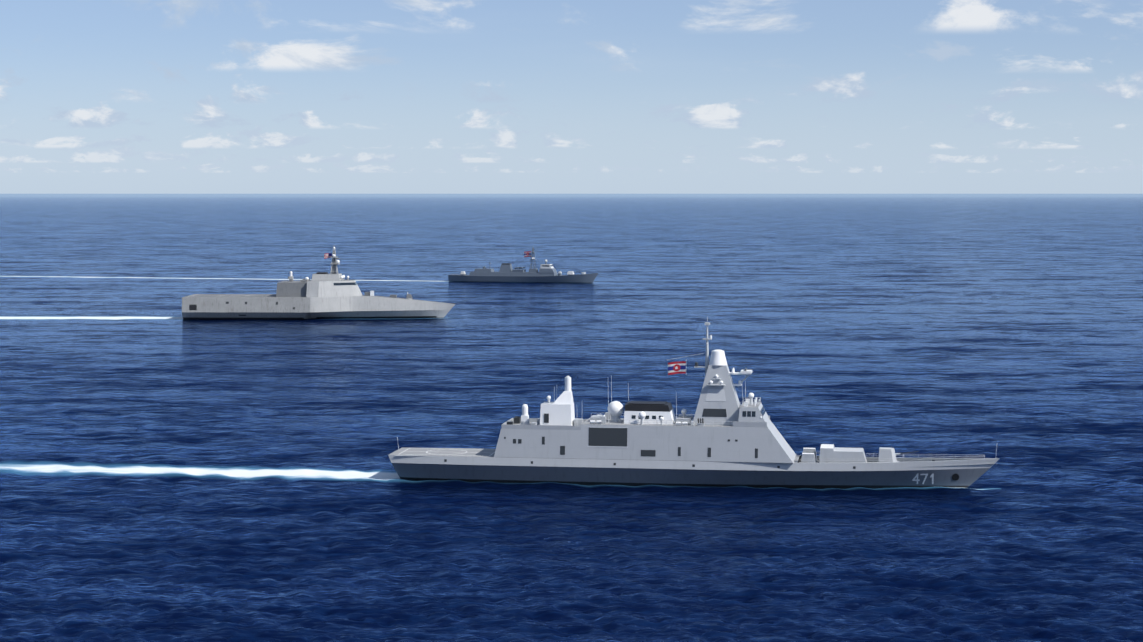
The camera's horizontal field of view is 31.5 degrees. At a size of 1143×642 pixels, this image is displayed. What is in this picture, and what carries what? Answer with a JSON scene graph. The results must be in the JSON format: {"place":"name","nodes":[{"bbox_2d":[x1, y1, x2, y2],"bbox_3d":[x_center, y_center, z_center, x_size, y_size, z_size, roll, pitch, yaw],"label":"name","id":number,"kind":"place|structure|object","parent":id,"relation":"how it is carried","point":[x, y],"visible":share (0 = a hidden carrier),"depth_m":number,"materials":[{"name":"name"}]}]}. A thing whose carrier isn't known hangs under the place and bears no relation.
{"place":"outdoors","nodes":[
{"label":"outdoors","id":0,"kind":"place"},
{"bbox_2d":[0,194,1142,641],"bbox_3d":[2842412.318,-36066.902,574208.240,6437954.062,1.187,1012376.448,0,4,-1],"label":"sea","id":1,"kind":"structure","parent":0,"point":[168,472],"depth_m":551.86,"materials":[{"name":"blue liquid"}]},
{"bbox_2d":[182,247,454,319],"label":"warship","id":2,"kind":"object","parent":1,"relation":"on","point":[332,294],"visible":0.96,"depth_m":950.53,"materials":[{"name":"grey metal"}]},
{"bbox_2d":[448,248,597,282],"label":"warship","id":3,"kind":"object","parent":1,"relation":"in","point":[546,273],"visible":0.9,"depth_m":1348.07,"materials":[{"name":"grey metal"}]},
{"bbox_2d":[388,317,999,488],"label":"frigate","id":4,"kind":"object","parent":1,"relation":"on","point":[723,437],"visible":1,"depth_m":409.93,"materials":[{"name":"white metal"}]},
{"bbox_2d":[0,0,1142,193],"label":"sky","id":5,"kind":"structure","parent":0,"point":[97,96],"materials":[{"name":"blue"}]}
]}

